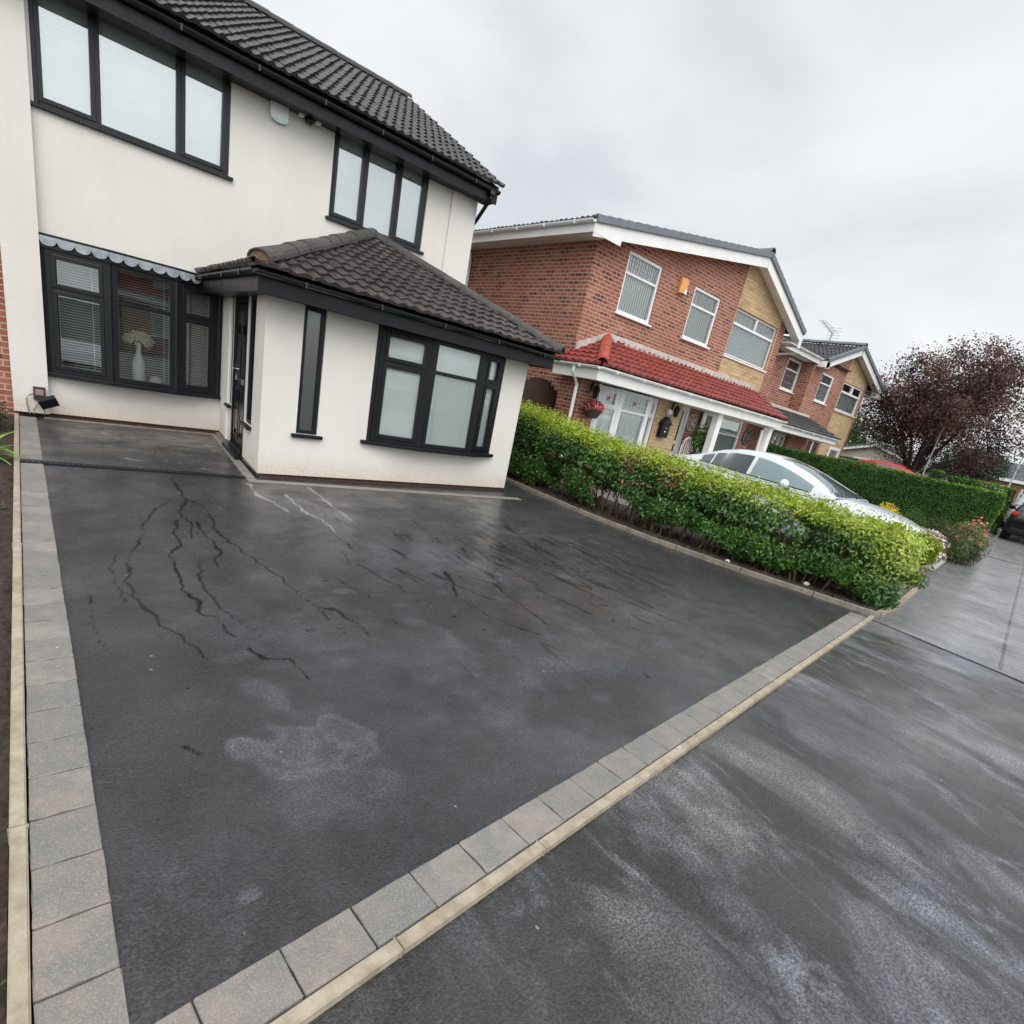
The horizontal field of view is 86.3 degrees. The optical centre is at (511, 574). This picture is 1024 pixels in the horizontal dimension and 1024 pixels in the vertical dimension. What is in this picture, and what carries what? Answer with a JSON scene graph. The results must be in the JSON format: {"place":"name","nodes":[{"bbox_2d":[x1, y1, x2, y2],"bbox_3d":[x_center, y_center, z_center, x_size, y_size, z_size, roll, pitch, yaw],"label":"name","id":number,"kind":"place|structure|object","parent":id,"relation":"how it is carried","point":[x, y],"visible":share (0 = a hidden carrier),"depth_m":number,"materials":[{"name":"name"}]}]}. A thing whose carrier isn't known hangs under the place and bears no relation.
{"place":"outdoors","nodes":[
{"label":"outdoors","id":0,"kind":"place"},
{"bbox_2d":[0,414,13,1023],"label":"soil bed","id":1,"kind":"object","parent":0,"point":[6,495],"visible":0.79,"depth_m":2.49,"materials":[{"name":"soil"}]},
{"bbox_2d":[13,412,19,458],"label":"edging strip","id":2,"kind":"object","parent":1,"relation":"on","point":[16,434],"visible":0.64,"depth_m":6.24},
{"bbox_2d":[12,455,21,551],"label":"edging strip","id":3,"kind":"object","parent":1,"relation":"on","point":[17,531],"visible":0.67,"depth_m":4.26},
{"bbox_2d":[7,543,27,843],"bbox_3d":[-2.418,0.335,2.673,0.052,0.098,2.734,-4,24,-41],"label":"edging strip","id":4,"kind":"object","parent":1,"relation":"on","point":[18,802],"visible":0.77,"depth_m":2.20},
{"bbox_2d":[7,824,32,1023],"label":"edging strip","id":5,"kind":"object","parent":1,"relation":"on","point":[19,995],"visible":0.93,"depth_m":1.44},
{"bbox_2d":[32,415,860,1023],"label":"driveway","id":6,"kind":"structure","parent":0,"point":[306,709],"depth_m":3.14,"materials":[{"name":"asphalt"}]},
{"bbox_2d":[21,506,50,513],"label":"paving block","id":7,"kind":"structure","parent":6,"relation":"on","point":[35,510],"depth_m":4.24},
{"bbox_2d":[21,514,51,521],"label":"paving block","id":8,"kind":"structure","parent":6,"relation":"on","point":[36,517],"depth_m":4.09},
{"bbox_2d":[22,522,53,530],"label":"paving block","id":9,"kind":"structure","parent":6,"relation":"on","point":[37,526],"depth_m":3.94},
{"bbox_2d":[22,531,54,541],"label":"paving block","id":10,"kind":"structure","parent":6,"relation":"on","point":[38,535],"depth_m":3.79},
{"bbox_2d":[22,541,56,551],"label":"paving block","id":11,"kind":"structure","parent":6,"relation":"on","point":[36,546],"depth_m":3.65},
{"bbox_2d":[23,551,57,563],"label":"paving block","id":12,"kind":"structure","parent":6,"relation":"on","point":[42,557],"depth_m":3.50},
{"bbox_2d":[23,562,60,576],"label":"paving block","id":13,"kind":"structure","parent":6,"relation":"on","point":[36,569],"depth_m":3.35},
{"bbox_2d":[23,575,61,589],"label":"paving block","id":14,"kind":"structure","parent":6,"relation":"on","point":[42,582],"depth_m":3.20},
{"bbox_2d":[23,588,64,605],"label":"paving block","id":15,"kind":"structure","parent":6,"relation":"on","point":[42,596],"depth_m":3.06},
{"bbox_2d":[24,602,66,622],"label":"paving block","id":16,"kind":"structure","parent":6,"relation":"on","point":[44,612],"depth_m":2.90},
{"bbox_2d":[24,619,69,641],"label":"paving block","id":17,"kind":"structure","parent":6,"relation":"on","point":[42,630],"depth_m":2.76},
{"bbox_2d":[25,637,73,664],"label":"paving block","id":18,"kind":"structure","parent":6,"relation":"on","point":[46,649],"depth_m":2.61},
{"bbox_2d":[26,657,76,686],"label":"paving block","id":19,"kind":"structure","parent":6,"relation":"on","point":[51,671],"depth_m":2.46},
{"bbox_2d":[26,680,80,714],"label":"paving block","id":20,"kind":"structure","parent":6,"relation":"on","point":[45,697],"depth_m":2.32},
{"bbox_2d":[26,705,84,751],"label":"paving block","id":21,"kind":"structure","parent":6,"relation":"on","point":[52,724],"depth_m":2.17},
{"bbox_2d":[27,733,90,779],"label":"paving block","id":22,"kind":"structure","parent":6,"relation":"on","point":[55,756],"depth_m":2.02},
{"bbox_2d":[28,767,94,825],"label":"paving block","id":23,"kind":"structure","parent":6,"relation":"on","point":[59,793],"depth_m":1.87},
{"bbox_2d":[29,805,102,870],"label":"paving block","id":24,"kind":"structure","parent":6,"relation":"on","point":[73,834],"depth_m":1.72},
{"bbox_2d":[31,850,110,930],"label":"paving block","id":25,"kind":"structure","parent":6,"relation":"on","point":[64,890],"depth_m":1.57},
{"bbox_2d":[32,903,119,1006],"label":"paving block","id":26,"kind":"structure","parent":6,"relation":"on","point":[74,952],"depth_m":1.43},
{"bbox_2d":[34,968,129,1023],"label":"paving block","id":27,"kind":"structure","parent":6,"relation":"on","point":[101,999],"depth_m":1.32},
{"bbox_2d":[44,417,211,434],"bbox_3d":[-5.587,-2.175,8.118,2.090,0.068,0.098,-4,24,-41],"label":"edging strip","id":28,"kind":"object","parent":6,"relation":"on","point":[123,425],"visible":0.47,"depth_m":7.98,"materials":[{"name":"concrete"}]},
{"bbox_2d":[20,459,246,478],"bbox_3d":[-4.016,-1.120,5.966,2.030,0.066,0.100,-2,23,-36],"label":"channel drain","id":29,"kind":"object","parent":6,"relation":"on","point":[123,468],"visible":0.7,"depth_m":5.85,"materials":[{"name":"black plastic"}]},
{"bbox_2d":[154,1002,199,1023],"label":"paving block","id":30,"kind":"structure","parent":6,"relation":"on","point":[185,1014],"depth_m":1.34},
{"bbox_2d":[212,434,254,478],"bbox_3d":[-3.940,-1.667,7.647,0.118,0.068,2.954,-2,23,-36],"label":"edging strip","id":31,"kind":"object","parent":6,"relation":"on","point":[242,468],"visible":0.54,"depth_m":7.15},
{"bbox_2d":[194,950,303,1023],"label":"paving block","id":32,"kind":"structure","parent":6,"relation":"on","point":[266,990],"depth_m":1.41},
{"bbox_2d":[280,908,375,999],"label":"paving block","id":33,"kind":"structure","parent":6,"relation":"on","point":[317,958],"depth_m":1.56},
{"bbox_2d":[246,479,520,499],"bbox_3d":[-1.512,-1.148,7.655,4.033,0.068,0.123,-2,23,-37],"label":"edging strip","id":34,"kind":"object","parent":6,"relation":"on","point":[338,486],"visible":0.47,"depth_m":7.31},
{"bbox_2d":[352,873,436,950],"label":"paving block","id":35,"kind":"structure","parent":6,"relation":"on","point":[396,908],"depth_m":1.72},
{"bbox_2d":[410,844,485,909],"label":"paving block","id":36,"kind":"structure","parent":6,"relation":"on","point":[445,877],"depth_m":1.88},
{"bbox_2d":[459,819,527,876],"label":"paving block","id":37,"kind":"structure","parent":6,"relation":"on","point":[490,848],"depth_m":2.03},
{"bbox_2d":[501,798,563,846],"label":"paving block","id":38,"kind":"structure","parent":6,"relation":"on","point":[531,822],"depth_m":2.19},
{"bbox_2d":[538,779,594,822],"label":"paving block","id":39,"kind":"structure","parent":6,"relation":"on","point":[567,800],"depth_m":2.35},
{"bbox_2d":[569,762,622,801],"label":"paving block","id":40,"kind":"structure","parent":6,"relation":"on","point":[596,781],"depth_m":2.51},
{"bbox_2d":[597,748,646,783],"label":"paving block","id":41,"kind":"structure","parent":6,"relation":"on","point":[624,765],"depth_m":2.67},
{"bbox_2d":[622,735,668,766],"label":"paving block","id":42,"kind":"structure","parent":6,"relation":"on","point":[645,749],"depth_m":2.83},
{"bbox_2d":[644,722,687,751],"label":"paving block","id":43,"kind":"structure","parent":6,"relation":"on","point":[667,737],"depth_m":2.99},
{"bbox_2d":[664,712,704,738],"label":"paving block","id":44,"kind":"structure","parent":6,"relation":"on","point":[685,724],"depth_m":3.15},
{"bbox_2d":[683,702,720,726],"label":"paving block","id":45,"kind":"structure","parent":6,"relation":"on","point":[702,714],"depth_m":3.31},
{"bbox_2d":[699,693,734,715],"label":"paving block","id":46,"kind":"structure","parent":6,"relation":"on","point":[718,704],"depth_m":3.47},
{"bbox_2d":[714,685,747,706],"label":"paving block","id":47,"kind":"structure","parent":6,"relation":"on","point":[731,695],"depth_m":3.63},
{"bbox_2d":[727,678,759,697],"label":"paving block","id":48,"kind":"structure","parent":6,"relation":"on","point":[744,687],"depth_m":3.79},
{"bbox_2d":[740,671,770,689],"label":"paving block","id":49,"kind":"structure","parent":6,"relation":"on","point":[756,680],"depth_m":3.95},
{"bbox_2d":[751,665,780,681],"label":"paving block","id":50,"kind":"structure","parent":6,"relation":"on","point":[771,675],"depth_m":4.11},
{"bbox_2d":[6,425,931,1023],"bbox_3d":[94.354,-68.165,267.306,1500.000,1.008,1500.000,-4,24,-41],"label":"ground","id":51,"kind":"structure","parent":0,"point":[28,793],"depth_m":2.07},
{"bbox_2d":[0,248,13,415],"bbox_3d":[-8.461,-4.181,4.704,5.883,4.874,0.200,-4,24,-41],"label":"terraced house","id":52,"kind":"structure","parent":51,"relation":"on","point":[6,393],"depth_m":7.09,"materials":[{"name":"red brick"}]},
{"bbox_2d":[0,0,564,489],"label":"rendered house","id":53,"kind":"structure","parent":51,"relation":"on","point":[294,298],"depth_m":7.50,"materials":[{"name":"paint"}]},
{"bbox_2d":[26,386,59,414],"bbox_3d":[-6.264,-2.304,7.294,0.343,0.366,0.220,-4,24,-41],"label":"floodlight","id":54,"kind":"object","parent":53,"relation":"attached to","point":[42,399],"visible":1,"depth_m":7.27,"materials":[{"name":"black plastic"}]},
{"bbox_2d":[44,248,109,380],"bbox_3d":[-5.786,-3.436,7.308,0.649,1.506,0.084,1,21,-30],"label":"bay window","id":55,"kind":"structure","parent":53,"relation":"in","point":[54,289],"depth_m":7.23,"materials":[{"name":"black plastic"}]},
{"bbox_2d":[28,0,232,181],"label":"window","id":56,"kind":"structure","parent":53,"relation":"in","point":[95,56],"depth_m":6.94,"materials":[{"name":"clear glass"}]},
{"bbox_2d":[121,330,155,380],"bbox_3d":[-5.443,-3.177,7.965,0.418,0.730,0.172,-4,24,-41],"label":"vase","id":57,"kind":"object","parent":53,"relation":"on","point":[138,368],"visible":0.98,"depth_m":7.93,"materials":[{"name":"white ceramic"}]},
{"bbox_2d":[112,264,174,389],"bbox_3d":[-5.205,-3.455,7.735,0.735,1.506,0.070,-4,24,-41],"label":"bay window","id":58,"kind":"structure","parent":53,"relation":"in","point":[115,268],"depth_m":7.69,"materials":[{"name":"black plastic"}]},
{"bbox_2d":[179,282,218,394],"bbox_3d":[-4.734,-3.518,8.221,0.084,1.506,0.566,24,21,31],"label":"bay window","id":59,"kind":"structure","parent":53,"relation":"in","point":[212,322],"depth_m":8.18,"materials":[{"name":"black plastic"}]},
{"bbox_2d":[231,302,247,448],"bbox_3d":[-3.719,-2.709,7.467,0.116,1.880,0.830,-2,23,-36],"label":"door","id":60,"kind":"structure","parent":53,"relation":"in","point":[239,368],"depth_m":7.48,"materials":[{"name":"black plastic"}]},
{"bbox_2d":[239,296,256,430],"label":"window","id":61,"kind":"structure","parent":53,"relation":"in","point":[254,298],"depth_m":6.95,"materials":[{"name":"black plastic"}]},
{"bbox_2d":[269,100,288,124],"bbox_3d":[-3.355,-6.673,7.874,0.250,0.273,0.072,-4,24,-41],"label":"alarm box","id":62,"kind":"object","parent":53,"relation":"attached to","point":[279,114],"visible":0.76,"depth_m":7.85,"materials":[{"name":"white plastic"}]},
{"bbox_2d":[291,305,326,439],"bbox_3d":[-2.457,-2.437,6.661,0.385,1.519,0.145,-4,24,-41],"label":"window","id":63,"kind":"structure","parent":53,"relation":"in","point":[312,432],"depth_m":6.69,"materials":[{"name":"black plastic"}]},
{"bbox_2d":[325,133,428,254],"bbox_3d":[-2.211,-6.376,9.176,1.815,1.279,0.179,-4,24,-41],"label":"window","id":64,"kind":"structure","parent":53,"relation":"in","point":[357,223],"depth_m":9.19,"materials":[{"name":"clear glass"}]},
{"bbox_2d":[370,326,433,446],"bbox_3d":[-1.496,-2.502,7.380,0.687,1.461,0.084,1,21,-29],"label":"bay window","id":65,"kind":"structure","parent":53,"relation":"in","point":[400,395],"depth_m":7.36,"materials":[{"name":"glass"}]},
{"bbox_2d":[421,339,485,452],"bbox_3d":[-0.853,-2.523,7.851,0.850,1.461,0.070,-4,24,-41],"label":"bay window","id":66,"kind":"structure","parent":53,"relation":"in","point":[451,412],"depth_m":7.86,"materials":[{"name":"glass"}]},
{"bbox_2d":[471,353,503,452],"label":"bay window","id":67,"kind":"structure","parent":53,"relation":"in","point":[491,384],"depth_m":8.34,"materials":[{"name":"black plastic"}]},
{"bbox_2d":[513,377,556,452],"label":"garden gate","id":68,"kind":"structure","parent":51,"relation":"on","point":[540,391],"depth_m":11.82,"materials":[{"name":"brown wood"}]},
{"bbox_2d":[465,213,806,484],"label":"brick house","id":69,"kind":"structure","parent":51,"relation":"on","point":[621,320],"depth_m":12.82,"materials":[{"name":"brick"}]},
{"bbox_2d":[582,386,604,418],"bbox_3d":[1.743,-3.625,11.517,0.575,0.649,0.484,-4,24,-41],"label":"hanging basket","id":70,"kind":"object","parent":69,"relation":"hanging from","point":[591,412],"visible":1,"depth_m":11.45,"materials":[{"name":"pink plastic"}]},
{"bbox_2d":[592,385,620,435],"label":"bay window","id":71,"kind":"structure","parent":69,"relation":"in","point":[609,396],"depth_m":12.06,"materials":[{"name":"white plastic"}]},
{"bbox_2d":[613,390,651,447],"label":"bay window","id":72,"kind":"structure","parent":69,"relation":"in","point":[632,409],"depth_m":12.60,"materials":[{"name":"glass"}]},
{"bbox_2d":[614,250,661,327],"bbox_3d":[2.858,-6.416,12.306,1.340,1.278,0.175,-4,24,-41],"label":"window","id":73,"kind":"structure","parent":69,"relation":"in","point":[639,278],"depth_m":12.37,"materials":[{"name":"white plastic"}]},
{"bbox_2d":[656,417,672,437],"bbox_3d":[3.796,-3.663,13.564,0.400,0.500,0.155,-4,24,-41],"label":"letterbox","id":74,"kind":"object","parent":69,"relation":"attached to","point":[665,423],"visible":1,"depth_m":13.50,"materials":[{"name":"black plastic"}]},
{"bbox_2d":[670,406,690,453],"bbox_3d":[4.253,-3.497,14.826,0.900,2.146,0.100,-4,24,-41],"label":"front door","id":75,"kind":"structure","parent":69,"relation":"in","point":[686,410],"depth_m":14.85,"materials":[{"name":"white plastic"}]},
{"bbox_2d":[680,286,719,349],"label":"window","id":76,"kind":"structure","parent":69,"relation":"in","point":[702,310],"depth_m":14.11,"materials":[{"name":"white plastic"}]},
{"bbox_2d":[713,417,742,451],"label":"window","id":77,"kind":"structure","parent":69,"relation":"in","point":[736,435],"depth_m":16.98,"materials":[{"name":"glass"}]},
{"bbox_2d":[722,309,775,372],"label":"window","id":78,"kind":"structure","parent":69,"relation":"in","point":[738,324],"depth_m":15.86,"materials":[{"name":"glass"}]},
{"bbox_2d":[622,526,676,549],"bbox_3d":[1.980,-0.492,7.927,0.898,0.176,0.097,27,23,38],"label":"kerb stone","id":79,"kind":"object","parent":51,"relation":"on","point":[651,538],"visible":0.5,"depth_m":7.86,"materials":[{"name":"concrete"}]},
{"bbox_2d":[676,545,741,572],"bbox_3d":[2.645,-0.173,7.399,0.905,0.176,0.078,25,22,35],"label":"kerb stone","id":80,"kind":"object","parent":51,"relation":"on","point":[709,559],"visible":0.48,"depth_m":7.35,"materials":[{"name":"concrete"}]},
{"bbox_2d":[740,567,813,595],"bbox_3d":[3.336,0.134,6.923,0.873,0.176,0.078,23,21,30],"label":"kerb stone","id":81,"kind":"object","parent":51,"relation":"on","point":[777,582],"visible":0.5,"depth_m":6.88,"materials":[{"name":"concrete"}]},
{"bbox_2d":[739,317,884,461],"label":"brick house","id":82,"kind":"structure","parent":51,"relation":"on","point":[815,393],"depth_m":20.42,"materials":[{"name":"brick"}]},
{"bbox_2d":[778,357,801,394],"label":"window","id":83,"kind":"structure","parent":82,"relation":"in","point":[796,373],"depth_m":19.49,"materials":[{"name":"white plastic"}]},
{"bbox_2d":[813,373,833,405],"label":"window","id":84,"kind":"structure","parent":82,"relation":"in","point":[818,400],"depth_m":20.60,"materials":[{"name":"white plastic"}]},
{"bbox_2d":[834,383,861,417],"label":"window","id":85,"kind":"structure","parent":82,"relation":"in","point":[846,404],"depth_m":22.31,"materials":[{"name":"white plastic"}]},
{"bbox_2d":[813,591,881,619],"bbox_3d":[3.987,0.404,6.534,0.723,0.176,0.078,22,21,28],"label":"kerb stone","id":86,"kind":"object","parent":51,"relation":"on","point":[864,611],"visible":0.49,"depth_m":6.47,"materials":[{"name":"concrete"}]},
{"bbox_2d":[845,409,893,445],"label":"broadleaf tree","id":87,"kind":"object","parent":51,"relation":"on","point":[852,440],"visible":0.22,"depth_m":40.21,"materials":[{"name":"green plant"}]},
{"bbox_2d":[854,460,925,481],"bbox_3d":[14.541,-3.266,20.551,2.087,1.663,4.100,-4,24,-41],"label":"parked car","id":88,"kind":"object","parent":51,"relation":"on","point":[891,465],"visible":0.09,"depth_m":20.25,"materials":[{"name":"red paint"}]},
{"bbox_2d":[841,442,946,480],"bbox_3d":[25.914,-7.197,37.510,9.700,2.890,5.900,-4,24,-41],"label":"bungalow","id":89,"kind":"object","parent":51,"relation":"on","point":[855,451],"visible":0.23,"depth_m":34.49,"materials":[{"name":"brick"}]},
{"bbox_2d":[849,330,1023,482],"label":"copper tree","id":90,"kind":"object","parent":51,"relation":"on","point":[927,411],"visible":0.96,"depth_m":21.86,"materials":[{"name":"purple plant"}]},
{"bbox_2d":[928,442,1016,484],"bbox_3d":[25.756,-5.606,30.970,4.304,3.726,4.077,-4,24,-41],"label":"broadleaf tree","id":91,"kind":"object","parent":51,"relation":"on","point":[1001,473],"visible":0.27,"depth_m":29.94,"materials":[{"name":"green plant"}]},
{"bbox_2d":[943,475,1018,534],"bbox_3d":[16.134,-2.471,19.193,2.111,1.761,0.988,21,20,26],"label":"hedge","id":92,"kind":"object","parent":51,"relation":"on","point":[999,520],"visible":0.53,"depth_m":18.66,"materials":[{"name":"green plant"}]},
{"bbox_2d":[974,462,1023,510],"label":"bungalow","id":93,"kind":"object","parent":51,"relation":"on","point":[1017,483],"visible":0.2,"depth_m":44.37,"materials":[{"name":"white plastic"}]},
{"bbox_2d":[252,0,1023,476],"label":"sky","id":94,"kind":"structure","parent":0,"point":[877,146],"materials":[{"name":"white"}]},
{"bbox_2d":[308,616,1023,1023],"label":"front apron","id":95,"kind":"object","parent":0,"point":[834,834],"visible":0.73,"depth_m":2.18,"materials":[{"name":"asphalt"}]},
{"bbox_2d":[269,936,402,1023],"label":"edging strip","id":96,"kind":"object","parent":95,"relation":"on","point":[313,1006],"visible":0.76,"depth_m":1.49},
{"bbox_2d":[394,840,545,956],"bbox_3d":[-0.121,1.107,1.871,0.052,0.098,0.647,27,23,38],"label":"edging strip","id":97,"kind":"object","parent":95,"relation":"on","point":[415,935],"visible":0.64,"depth_m":1.81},
{"bbox_2d":[537,734,700,854],"bbox_3d":[0.563,1.014,2.586,0.052,0.098,1.332,27,23,38],"label":"edging strip","id":98,"kind":"object","parent":95,"relation":"on","point":[562,832],"visible":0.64,"depth_m":2.44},
{"bbox_2d":[694,675,787,743],"bbox_3d":[1.535,0.881,3.601,0.052,0.098,1.483,27,23,38],"label":"edging strip","id":99,"kind":"object","parent":95,"relation":"on","point":[719,723],"visible":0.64,"depth_m":3.47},
{"bbox_2d":[783,638,840,681],"bbox_3d":[2.584,0.738,4.695,0.052,0.098,1.554,27,23,38],"label":"edging strip","id":100,"kind":"object","parent":95,"relation":"on","point":[796,669],"visible":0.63,"depth_m":4.59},
{"bbox_2d":[836,615,874,641],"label":"edging strip","id":101,"kind":"object","parent":95,"relation":"on","point":[849,632],"visible":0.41,"depth_m":5.73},
{"bbox_2d":[506,472,884,610],"bbox_3d":[2.164,-0.850,8.932,1.650,0.118,6.980,-4,24,-41],"label":"hedge soil bed","id":102,"kind":"object","parent":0,"point":[816,586],"visible":0.49,"depth_m":8.11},
{"bbox_2d":[508,398,945,609],"bbox_3d":[2.371,-1.512,8.719,7.548,1.543,1.748,26,23,36],"label":"hedge","id":103,"kind":"object","parent":102,"relation":"on","point":[612,460],"visible":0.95,"depth_m":7.45,"materials":[{"name":"green plant"}]},
{"bbox_2d":[687,423,709,454],"bbox_3d":[5.018,-3.272,14.945,0.792,1.793,0.686,6,19,-17],"label":"potted plant","id":104,"kind":"object","parent":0,"point":[699,438],"visible":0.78,"depth_m":14.64,"materials":[{"name":"green plant"}]},
{"bbox_2d":[561,480,932,595],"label":"neighbour drive","id":105,"kind":"structure","parent":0,"point":[620,500],"depth_m":10.89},
{"bbox_2d":[653,449,937,568],"bbox_3d":[5.000,-1.369,10.058,2.207,1.537,4.740,-4,24,-41],"label":"parked car","id":106,"kind":"object","parent":105,"relation":"on","point":[773,468],"visible":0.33,"depth_m":9.42,"materials":[{"name":"white paint"}]},
{"bbox_2d":[926,535,951,570],"bbox_3d":[8.526,-1.721,15.171,8.090,0.178,7.311,-4,24,-41],"label":"front garden","id":107,"kind":"object","parent":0,"point":[938,564],"visible":0.04,"depth_m":10.86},
{"bbox_2d":[766,443,1007,540],"bbox_3d":[10.786,-2.580,16.683,6.504,1.655,1.069,24,22,32],"label":"hedge","id":108,"kind":"object","parent":107,"relation":"on","point":[933,498],"visible":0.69,"depth_m":15.72,"materials":[{"name":"green plant"}]},
{"bbox_2d":[924,515,959,541],"bbox_3d":[9.753,-0.947,12.488,0.700,0.808,0.688,11,18,-3],"label":"shrub","id":109,"kind":"object","parent":107,"relation":"on","point":[934,526],"visible":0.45,"depth_m":12.40,"materials":[{"name":"green plant"}]},
{"bbox_2d":[938,520,994,565],"bbox_3d":[9.554,-0.705,11.495,1.120,0.958,1.040,9,18,-8],"label":"shrub","id":110,"kind":"object","parent":107,"relation":"on","point":[965,547],"visible":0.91,"depth_m":11.28,"materials":[{"name":"green plant"}]},
{"bbox_2d":[873,524,1023,681],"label":"pavement","id":111,"kind":"structure","parent":0,"point":[963,610],"depth_m":7.72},
{"bbox_2d":[999,566,1023,668],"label":"road edge","id":112,"kind":"object","parent":111,"relation":"on","point":[1005,642],"visible":1,"depth_m":7.33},
{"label":"road","id":113,"kind":"structure","parent":0,"visible":0},
{"bbox_2d":[999,503,1023,537],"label":"parked car","id":114,"kind":"object","parent":113,"relation":"on","point":[1014,524],"visible":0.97,"depth_m":17.40,"materials":[{"name":"black paint"}]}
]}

